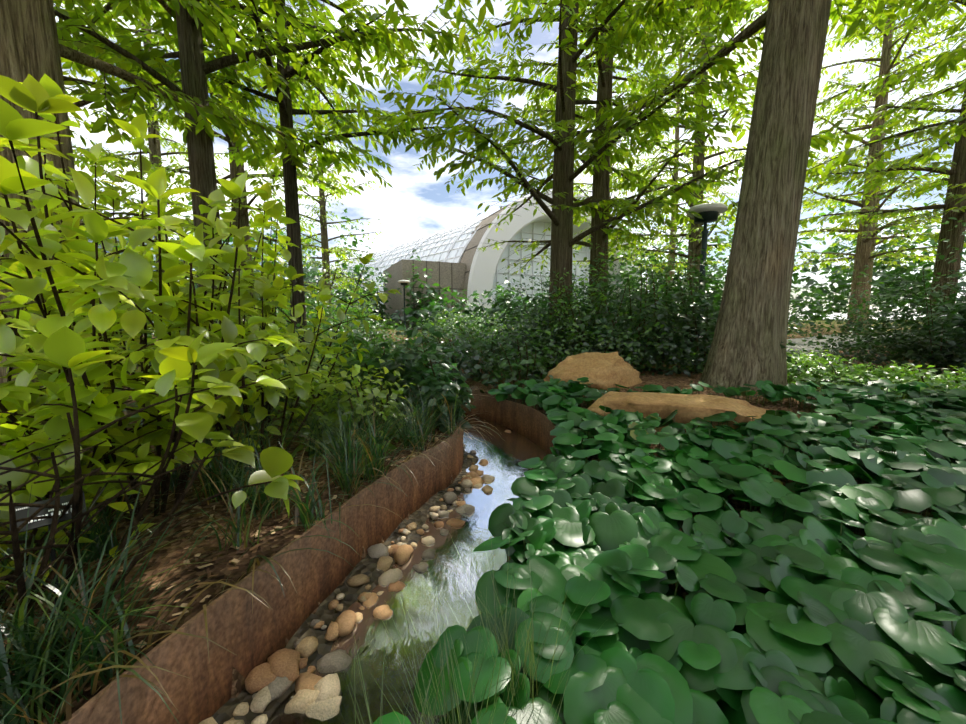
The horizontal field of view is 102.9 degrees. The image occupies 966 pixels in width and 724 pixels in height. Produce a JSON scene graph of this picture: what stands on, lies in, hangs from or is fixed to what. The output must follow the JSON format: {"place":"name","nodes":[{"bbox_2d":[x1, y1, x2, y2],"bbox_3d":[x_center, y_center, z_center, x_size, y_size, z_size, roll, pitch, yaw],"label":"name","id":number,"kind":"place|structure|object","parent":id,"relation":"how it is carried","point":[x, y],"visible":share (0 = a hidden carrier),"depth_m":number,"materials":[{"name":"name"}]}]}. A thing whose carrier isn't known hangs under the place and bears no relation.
{"place":"outdoors","nodes":[
{"label":"outdoors","id":0,"kind":"place"},
{"bbox_2d":[19,347,596,723],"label":"metal edging","id":1,"kind":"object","parent":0,"point":[247,637],"depth_m":1.53,"materials":[{"name":"brown metal"}]},
{"bbox_2d":[199,430,510,723],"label":"stream pebbles","id":2,"kind":"object","parent":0,"point":[276,675],"visible":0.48,"depth_m":1.56,"materials":[{"name":"beige stone"}]},
{"bbox_2d":[266,413,546,723],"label":"stream water","id":3,"kind":"structure","parent":0,"point":[504,455],"depth_m":1.89,"materials":[{"name":"clear liquid"}]},
{"bbox_2d":[0,320,961,723],"bbox_3d":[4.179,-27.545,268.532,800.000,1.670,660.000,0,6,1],"label":"ground","id":4,"kind":"structure","parent":0,"point":[320,612],"depth_m":1.97,"materials":[{"name":"brown soil"}]},
{"bbox_2d":[9,491,86,606],"bbox_3d":[-1.340,0.667,1.210,0.074,0.470,0.156,5,8,41],"label":"plant label sign","id":5,"kind":"object","parent":4,"relation":"on","point":[21,512],"visible":0.52,"depth_m":1.18,"materials":[{"name":"black"}]},
{"bbox_2d":[0,261,151,463],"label":"dogwood shrub","id":6,"kind":"object","parent":4,"relation":"on","point":[11,341],"visible":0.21,"depth_m":1.68,"materials":[{"name":"green plant"}]},
{"bbox_2d":[0,354,195,593],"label":"dogwood shrub","id":7,"kind":"object","parent":4,"relation":"on","point":[120,450],"visible":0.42,"depth_m":1.42,"materials":[{"name":"green plant"}]},
{"bbox_2d":[0,170,238,421],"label":"dogwood shrub","id":8,"kind":"object","parent":4,"relation":"on","point":[104,244],"visible":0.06,"depth_m":3.22,"materials":[{"name":"green plant"}]},
{"bbox_2d":[85,227,155,322],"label":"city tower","id":9,"kind":"structure","parent":4,"relation":"on","point":[125,247],"depth_m":237.95,"materials":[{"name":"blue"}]},
{"bbox_2d":[108,301,167,378],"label":"shrub","id":10,"kind":"object","parent":4,"relation":"on","point":[149,336],"depth_m":6.81,"materials":[{"name":"green plant"}]},
{"bbox_2d":[0,73,278,457],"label":"dogwood shrub","id":11,"kind":"object","parent":4,"relation":"on","point":[137,127],"visible":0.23,"depth_m":2.19,"materials":[{"name":"green plant"}]},
{"bbox_2d":[0,326,286,626],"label":"dogwood shrub","id":12,"kind":"object","parent":4,"relation":"on","point":[64,346],"visible":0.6,"depth_m":1.25,"materials":[{"name":"green plant"}]},
{"bbox_2d":[0,74,293,521],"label":"dogwood shrub","id":13,"kind":"object","parent":4,"relation":"on","point":[126,274],"visible":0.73,"depth_m":1.46,"materials":[{"name":"green plant"}]},
{"bbox_2d":[0,430,303,698],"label":"dogwood shrub","id":14,"kind":"object","parent":4,"relation":"on","point":[276,462],"visible":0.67,"depth_m":1.22,"materials":[{"name":"green plant"}]},
{"bbox_2d":[54,0,269,220],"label":"tree","id":15,"kind":"object","parent":4,"relation":"on","point":[103,200],"visible":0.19,"depth_m":7.26,"materials":[{"name":"green plant"}]},
{"bbox_2d":[53,0,278,272],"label":"tree","id":16,"kind":"object","parent":4,"relation":"on","point":[154,144],"visible":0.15,"depth_m":14.23,"materials":[{"name":"green plant"}]},
{"bbox_2d":[101,201,257,287],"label":"shrub","id":17,"kind":"object","parent":4,"relation":"on","point":[189,203],"visible":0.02,"depth_m":32.34,"materials":[{"name":"green plant"}]},
{"bbox_2d":[61,0,363,321],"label":"tree","id":18,"kind":"object","parent":4,"relation":"on","point":[236,170],"visible":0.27,"depth_m":11.20,"materials":[{"name":"green plant"}]},
{"bbox_2d":[122,319,306,424],"bbox_3d":[-2.844,0.033,4.209,1.652,1.113,1.863,0,6,1],"label":"shrub","id":19,"kind":"object","parent":4,"relation":"on","point":[240,409],"depth_m":3.83,"materials":[{"name":"green plant"}]},
{"bbox_2d":[0,406,457,723],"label":"mulch chips","id":20,"kind":"object","parent":4,"relation":"on","point":[197,555],"visible":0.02,"depth_m":1.65,"materials":[{"name":"brown wood"}]},
{"bbox_2d":[154,219,335,325],"bbox_3d":[-14.807,-6.141,26.343,9.790,8.546,10.363,4,7,34],"label":"shrub","id":21,"kind":"object","parent":4,"relation":"on","point":[313,269],"visible":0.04,"depth_m":26.35,"materials":[{"name":"green plant"}]},
{"bbox_2d":[124,244,383,470],"bbox_3d":[-1.401,0.028,2.500,1.106,1.505,1.725,0,6,1],"label":"dogwood shrub","id":22,"kind":"object","parent":4,"relation":"on","point":[301,386],"visible":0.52,"depth_m":2.36,"materials":[{"name":"green plant"}]},
{"bbox_2d":[0,0,532,435],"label":"tree","id":23,"kind":"object","parent":4,"relation":"on","point":[32,46],"visible":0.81,"depth_m":4.57,"materials":[{"name":"green plant"}]},
{"bbox_2d":[138,182,401,432],"bbox_3d":[-1.979,-0.374,3.321,1.884,2.150,1.773,4,7,33],"label":"dogwood shrub","id":24,"kind":"object","parent":4,"relation":"on","point":[272,208],"visible":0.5,"depth_m":3.17,"materials":[{"name":"green plant"}]},
{"bbox_2d":[53,0,497,323],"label":"tree","id":25,"kind":"object","parent":4,"relation":"on","point":[193,66],"visible":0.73,"depth_m":5.82,"materials":[{"name":"green plant"}]},
{"bbox_2d":[93,0,486,351],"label":"tree","id":26,"kind":"object","parent":4,"relation":"on","point":[346,127],"visible":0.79,"depth_m":7.20,"materials":[{"name":"green plant"}]},
{"bbox_2d":[242,286,345,352],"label":"shrub","id":27,"kind":"object","parent":4,"relation":"on","point":[307,312],"visible":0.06,"depth_m":9.77,"materials":[{"name":"green plant"}]},
{"bbox_2d":[250,195,339,314],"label":"shrub","id":28,"kind":"object","parent":4,"relation":"on","point":[309,252],"visible":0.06,"depth_m":36.78,"materials":[{"name":"green plant"}]},
{"bbox_2d":[0,366,606,723],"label":"grass","id":29,"kind":"structure","parent":4,"relation":"on","point":[30,656],"depth_m":1.11,"materials":[{"name":"green plant"}]},
{"bbox_2d":[259,341,353,414],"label":"shrub","id":30,"kind":"object","parent":4,"relation":"on","point":[336,373],"visible":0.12,"depth_m":4.33,"materials":[{"name":"green plant"}]},
{"bbox_2d":[258,264,363,328],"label":"shrub","id":31,"kind":"object","parent":4,"relation":"on","point":[319,301],"visible":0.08,"depth_m":15.03,"materials":[{"name":"green plant"}]},
{"bbox_2d":[245,0,383,319],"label":"tree","id":32,"kind":"object","parent":4,"relation":"on","point":[323,222],"visible":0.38,"depth_m":23.21,"materials":[{"name":"green plant"}]},
{"bbox_2d":[257,371,373,437],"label":"shrub","id":33,"kind":"object","parent":4,"relation":"on","point":[276,422],"visible":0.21,"depth_m":3.52,"materials":[{"name":"green plant"}]},
{"bbox_2d":[259,303,398,363],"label":"shrub","id":34,"kind":"object","parent":4,"relation":"on","point":[374,324],"visible":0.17,"depth_m":8.78,"materials":[{"name":"green plant"}]},
{"bbox_2d":[281,302,382,373],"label":"shrub","id":35,"kind":"object","parent":4,"relation":"on","point":[334,324],"visible":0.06,"depth_m":6.11,"materials":[{"name":"green plant"}]},
{"bbox_2d":[266,349,415,459],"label":"shrub","id":36,"kind":"object","parent":4,"relation":"on","point":[380,392],"visible":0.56,"depth_m":2.95,"materials":[{"name":"green plant"}]},
{"bbox_2d":[304,208,386,327],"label":"shrub","id":37,"kind":"object","parent":4,"relation":"on","point":[354,243],"visible":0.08,"depth_m":38.75,"materials":[{"name":"green plant"}]},
{"bbox_2d":[301,335,396,382],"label":"shrub","id":38,"kind":"object","parent":4,"relation":"on","point":[350,341],"visible":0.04,"depth_m":5.53,"materials":[{"name":"green plant"}]},
{"bbox_2d":[315,304,392,364],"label":"shrub","id":39,"kind":"object","parent":4,"relation":"on","point":[363,336],"visible":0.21,"depth_m":8.08,"materials":[{"name":"green plant"}]},
{"bbox_2d":[331,254,394,327],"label":"shrub","id":40,"kind":"object","parent":4,"relation":"on","point":[368,292],"visible":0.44,"depth_m":35.11,"materials":[{"name":"green plant"}]},
{"bbox_2d":[306,282,419,349],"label":"shrub","id":41,"kind":"object","parent":4,"relation":"on","point":[373,328],"visible":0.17,"depth_m":11.93,"materials":[{"name":"green plant"}]},
{"bbox_2d":[337,334,405,408],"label":"shrub","id":42,"kind":"object","parent":4,"relation":"on","point":[351,358],"visible":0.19,"depth_m":4.43,"materials":[{"name":"green plant"}]},
{"bbox_2d":[398,280,409,333],"bbox_3d":[-4.592,-3.150,22.542,0.720,3.260,0.709,0,6,1],"label":"lamp post","id":43,"kind":"object","parent":4,"relation":"on","point":[404,283],"visible":0.88,"depth_m":22.40,"materials":[{"name":"grey metal"}]},
{"bbox_2d":[357,307,465,420],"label":"shrub","id":44,"kind":"object","parent":4,"relation":"on","point":[407,358],"visible":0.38,"depth_m":3.97,"materials":[{"name":"green plant"}]},
{"bbox_2d":[375,259,447,329],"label":"shrub","id":45,"kind":"object","parent":4,"relation":"on","point":[414,312],"visible":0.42,"depth_m":34.56,"materials":[{"name":"green plant"}]},
{"bbox_2d":[395,332,475,433],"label":"shrub","id":46,"kind":"object","parent":4,"relation":"on","point":[436,378],"visible":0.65,"depth_m":3.52,"materials":[{"name":"green plant"}]},
{"bbox_2d":[392,308,482,352],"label":"shrub","id":47,"kind":"object","parent":4,"relation":"on","point":[441,331],"visible":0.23,"depth_m":11.75,"materials":[{"name":"green plant"}]},
{"bbox_2d":[387,308,498,358],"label":"shrub","id":48,"kind":"object","parent":4,"relation":"on","point":[391,327],"visible":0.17,"depth_m":12.03,"materials":[{"name":"green plant"}]},
{"bbox_2d":[395,311,497,383],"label":"shrub","id":49,"kind":"object","parent":4,"relation":"on","point":[466,364],"visible":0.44,"depth_m":6.48,"materials":[{"name":"green plant"}]},
{"bbox_2d":[413,283,487,330],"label":"shrub","id":50,"kind":"object","parent":4,"relation":"on","point":[433,306],"visible":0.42,"depth_m":31.82,"materials":[{"name":"green plant"}]},
{"bbox_2d":[418,310,505,338],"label":"shrub","id":51,"kind":"object","parent":4,"relation":"on","point":[463,324],"visible":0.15,"depth_m":17.59,"materials":[{"name":"green plant"}]},
{"bbox_2d":[308,189,642,329],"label":"greenhouse","id":52,"kind":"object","parent":4,"relation":"on","point":[453,258],"depth_m":40.52,"materials":[{"name":"white glass"}]},
{"bbox_2d":[446,315,515,365],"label":"shrub","id":53,"kind":"object","parent":4,"relation":"on","point":[468,327],"visible":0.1,"depth_m":10.01,"materials":[{"name":"green plant"}]},
{"bbox_2d":[434,307,529,338],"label":"shrub","id":54,"kind":"object","parent":4,"relation":"on","point":[458,332],"visible":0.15,"depth_m":17.02,"materials":[{"name":"green plant"}]},
{"bbox_2d":[432,321,563,385],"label":"shrub","id":55,"kind":"object","parent":4,"relation":"on","point":[481,349],"visible":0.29,"depth_m":7.03,"materials":[{"name":"green plant"}]},
{"bbox_2d":[462,280,546,326],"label":"shrub","id":56,"kind":"object","parent":4,"relation":"on","point":[496,299],"visible":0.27,"depth_m":28.78,"materials":[{"name":"green plant"}]},
{"bbox_2d":[470,308,542,341],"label":"shrub","id":57,"kind":"object","parent":4,"relation":"on","point":[495,323],"visible":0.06,"depth_m":13.73,"materials":[{"name":"green plant"}]},
{"bbox_2d":[478,314,537,359],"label":"shrub","id":58,"kind":"object","parent":4,"relation":"on","point":[501,329],"visible":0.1,"depth_m":10.40,"materials":[{"name":"green plant"}]},
{"bbox_2d":[470,322,564,392],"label":"shrub","id":59,"kind":"object","parent":4,"relation":"on","point":[518,367],"visible":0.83,"depth_m":5.91,"materials":[{"name":"green plant"}]},
{"bbox_2d":[462,326,573,383],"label":"shrub","id":60,"kind":"object","parent":4,"relation":"on","point":[516,349],"visible":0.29,"depth_m":7.11,"materials":[{"name":"green plant"}]},
{"bbox_2d":[479,263,601,352],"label":"shrub","id":61,"kind":"object","parent":4,"relation":"on","point":[541,283],"visible":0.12,"depth_m":9.78,"materials":[{"name":"green plant"}]},
{"bbox_2d":[468,271,629,378],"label":"shrub","id":62,"kind":"object","parent":4,"relation":"on","point":[582,326],"visible":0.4,"depth_m":7.50,"materials":[{"name":"green plant"}]},
{"bbox_2d":[481,263,653,374],"bbox_3d":[1.601,-0.855,7.789,3.297,2.187,3.233,0,6,1],"label":"shrub","id":63,"kind":"object","parent":4,"relation":"on","point":[563,335],"visible":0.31,"depth_m":7.42,"materials":[{"name":"green plant"}]},
{"bbox_2d":[518,270,618,330],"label":"shrub","id":64,"kind":"object","parent":4,"relation":"on","point":[548,303],"visible":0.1,"depth_m":15.93,"materials":[{"name":"green plant"}]},
{"bbox_2d":[511,258,650,339],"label":"shrub","id":65,"kind":"object","parent":4,"relation":"on","point":[591,265],"visible":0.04,"depth_m":9.91,"materials":[{"name":"green plant"}]},
{"bbox_2d":[532,351,642,393],"bbox_3d":[1.470,0.355,5.640,1.734,1.039,1.136,-4,7,-32],"label":"boulder","id":66,"kind":"object","parent":4,"relation":"on","point":[603,371],"visible":0.54,"depth_m":5.32,"materials":[{"name":"stone"}]},
{"bbox_2d":[475,228,700,377],"bbox_3d":[1.960,-1.007,7.123,3.574,2.508,3.139,3,7,24],"label":"shrub","id":67,"kind":"object","parent":4,"relation":"on","point":[602,342],"visible":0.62,"depth_m":6.39,"materials":[{"name":"green plant"}]},
{"bbox_2d":[544,261,654,349],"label":"shrub","id":68,"kind":"object","parent":4,"relation":"on","point":[595,299],"visible":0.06,"depth_m":9.51,"materials":[{"name":"green plant"}]},
{"bbox_2d":[457,0,759,320],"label":"tree","id":69,"kind":"object","parent":4,"relation":"on","point":[601,178],"visible":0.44,"depth_m":10.22,"materials":[{"name":"green plant"}]},
{"bbox_2d":[514,0,705,304],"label":"tree","id":70,"kind":"object","parent":4,"relation":"on","point":[577,186],"visible":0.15,"depth_m":19.16,"materials":[{"name":"green plant"}]},
{"bbox_2d":[363,0,871,365],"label":"tree","id":71,"kind":"object","parent":4,"relation":"on","point":[565,87],"visible":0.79,"depth_m":7.88,"materials":[{"name":"green plant"}]},
{"bbox_2d":[581,224,689,345],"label":"shrub","id":72,"kind":"object","parent":4,"relation":"on","point":[629,274],"visible":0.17,"depth_m":9.74,"materials":[{"name":"green plant"}]},
{"bbox_2d":[565,238,718,374],"bbox_3d":[2.631,-0.900,6.759,2.174,2.236,2.741,0,6,1],"label":"shrub","id":73,"kind":"object","parent":4,"relation":"on","point":[603,320],"visible":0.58,"depth_m":6.34,"materials":[{"name":"green plant"}]},
{"bbox_2d":[580,258,724,375],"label":"shrub","id":74,"kind":"object","parent":4,"relation":"on","point":[653,319],"visible":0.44,"depth_m":6.48,"materials":[{"name":"green plant"}]},
{"bbox_2d":[608,209,710,310],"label":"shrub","id":75,"kind":"object","parent":4,"relation":"on","point":[651,258],"visible":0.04,"depth_m":36.44,"materials":[{"name":"green plant"}]},
{"bbox_2d":[373,371,965,723],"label":"ginger plant","id":76,"kind":"object","parent":4,"relation":"on","point":[833,619],"visible":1,"depth_m":1.44,"materials":[{"name":"green plant"}]},
{"bbox_2d":[616,246,726,347],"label":"shrub","id":77,"kind":"object","parent":4,"relation":"on","point":[676,275],"visible":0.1,"depth_m":9.30,"materials":[{"name":"green plant"}]},
{"bbox_2d":[626,257,724,332],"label":"shrub","id":78,"kind":"object","parent":4,"relation":"on","point":[694,285],"visible":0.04,"depth_m":10.51,"materials":[{"name":"green plant"}]},
{"bbox_2d":[587,391,767,431],"bbox_3d":[2.125,0.675,3.771,2.352,0.718,0.982,0,6,1],"label":"boulder","id":79,"kind":"object","parent":4,"relation":"on","point":[688,408],"visible":0.38,"depth_m":3.52,"materials":[{"name":"stone"}]},
{"bbox_2d":[614,20,744,300],"bbox_3d":[12.175,-12.605,24.640,8.395,20.153,7.676,-3,7,-25],"label":"tree","id":80,"kind":"object","parent":4,"relation":"on","point":[676,177],"visible":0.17,"depth_m":24.51,"materials":[{"name":"green plant"}]},
{"bbox_2d":[686,202,727,363],"bbox_3d":[4.375,-1.451,7.696,0.720,3.260,0.709,0,6,1],"label":"lamp post","id":81,"kind":"object","parent":4,"relation":"on","point":[709,212],"visible":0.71,"depth_m":7.45,"materials":[{"name":"grey metal"}]},
{"bbox_2d":[638,297,787,358],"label":"shrub","id":82,"kind":"object","parent":4,"relation":"on","point":[682,322],"visible":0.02,"depth_m":8.72,"materials":[{"name":"green plant"}]},
{"bbox_2d":[614,244,827,382],"bbox_3d":[3.523,-1.006,6.302,2.936,2.540,2.925,3,7,29],"label":"shrub","id":83,"kind":"object","parent":4,"relation":"on","point":[686,318],"visible":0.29,"depth_m":6.08,"materials":[{"name":"green plant"}]},
{"bbox_2d":[588,0,864,288],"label":"tree","id":84,"kind":"object","parent":4,"relation":"on","point":[694,235],"visible":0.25,"depth_m":14.07,"materials":[{"name":"green plant"}]},
{"bbox_2d":[525,0,965,390],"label":"tree","id":85,"kind":"object","parent":4,"relation":"on","point":[750,334],"visible":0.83,"depth_m":4.88,"materials":[{"name":"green plant"}]},
{"bbox_2d":[706,281,812,337],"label":"shrub","id":86,"kind":"object","parent":4,"relation":"on","point":[796,322],"visible":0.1,"depth_m":14.36,"materials":[{"name":"green plant"}]},
{"bbox_2d":[676,191,851,319],"bbox_3d":[22.239,-9.567,33.321,11.959,12.286,13.279,0,6,1],"label":"tree","id":87,"kind":"object","parent":4,"relation":"on","point":[840,282],"visible":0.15,"depth_m":29.82,"materials":[{"name":"green plant"}]},
{"bbox_2d":[787,354,854,384],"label":"plant","id":88,"kind":"object","parent":4,"relation":"on","point":[815,380],"visible":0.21,"depth_m":5.45,"materials":[{"name":"green plant"}]},
{"bbox_2d":[787,349,858,377],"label":"plant","id":89,"kind":"object","parent":4,"relation":"on","point":[808,363],"visible":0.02,"depth_m":5.59,"materials":[{"name":"green plant"}]},
{"bbox_2d":[787,349,869,383],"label":"plant","id":90,"kind":"object","parent":4,"relation":"on","point":[797,362],"visible":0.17,"depth_m":5.50,"materials":[{"name":"green plant"}]},
{"bbox_2d":[787,349,896,381],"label":"plant","id":91,"kind":"object","parent":4,"relation":"on","point":[830,361],"visible":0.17,"depth_m":5.67,"materials":[{"name":"green plant"}]},
{"bbox_2d":[788,362,921,394],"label":"plant","id":92,"kind":"object","parent":4,"relation":"on","point":[840,372],"visible":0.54,"depth_m":5.08,"materials":[{"name":"green plant"}]},
{"bbox_2d":[822,364,911,391],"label":"plant","id":93,"kind":"object","parent":4,"relation":"on","point":[864,367],"visible":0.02,"depth_m":5.16,"materials":[{"name":"green plant"}]},
{"bbox_2d":[787,220,965,366],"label":"shrub","id":94,"kind":"object","parent":4,"relation":"on","point":[855,330],"visible":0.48,"depth_m":9.20,"materials":[{"name":"green plant"}]},
{"bbox_2d":[789,135,965,319],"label":"tree","id":95,"kind":"object","parent":4,"relation":"on","point":[834,269],"visible":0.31,"depth_m":28.24,"materials":[{"name":"green plant"}]},
{"bbox_2d":[793,1,965,323],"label":"tree","id":96,"kind":"object","parent":4,"relation":"on","point":[877,201],"visible":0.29,"depth_m":18.54,"materials":[{"name":"green plant"}]},
{"bbox_2d":[795,1,965,334],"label":"tree","id":97,"kind":"object","parent":4,"relation":"on","point":[865,238],"visible":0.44,"depth_m":14.74,"materials":[{"name":"green plant"}]},
{"bbox_2d":[799,0,965,358],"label":"tree","id":98,"kind":"object","parent":4,"relation":"on","point":[954,205],"visible":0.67,"depth_m":10.32,"materials":[{"name":"green plant"}]},
{"bbox_2d":[806,0,965,178],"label":"tree","id":99,"kind":"object","parent":4,"relation":"on","point":[843,157],"visible":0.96,"depth_m":7.58,"materials":[{"name":"green plant"}]},
{"bbox_2d":[830,257,965,375],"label":"shrub","id":100,"kind":"object","parent":4,"relation":"on","point":[920,352],"visible":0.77,"depth_m":7.63,"materials":[{"name":"green plant"}]},
{"bbox_2d":[841,357,959,397],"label":"plant","id":101,"kind":"object","parent":4,"relation":"on","point":[880,371],"visible":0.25,"depth_m":4.80,"materials":[{"name":"green plant"}]},
{"bbox_2d":[864,363,965,398],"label":"plant","id":102,"kind":"object","parent":4,"relation":"on","point":[950,373],"visible":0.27,"depth_m":4.26,"materials":[{"name":"green plant"}]},
{"bbox_2d":[888,366,965,390],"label":"plant","id":103,"kind":"object","parent":4,"relation":"on","point":[958,384],"visible":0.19,"depth_m":4.23,"materials":[{"name":"green plant"}]},
{"bbox_2d":[897,310,965,375],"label":"shrub","id":104,"kind":"object","parent":4,"relation":"on","point":[944,343],"visible":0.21,"depth_m":7.38,"materials":[{"name":"green plant"}]},
{"bbox_2d":[909,217,965,375],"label":"shrub","id":105,"kind":"object","parent":4,"relation":"on","point":[958,327],"visible":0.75,"depth_m":7.01,"materials":[{"name":"green plant"}]},
{"bbox_2d":[54,0,965,319],"label":"sky","id":106,"kind":"structure","parent":0,"point":[417,206],"materials":[{"name":"white"}]},
{"bbox_2d":[786,333,963,385],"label":"garden path","id":107,"kind":"structure","parent":0,"point":[797,341],"depth_m":12.62,"materials":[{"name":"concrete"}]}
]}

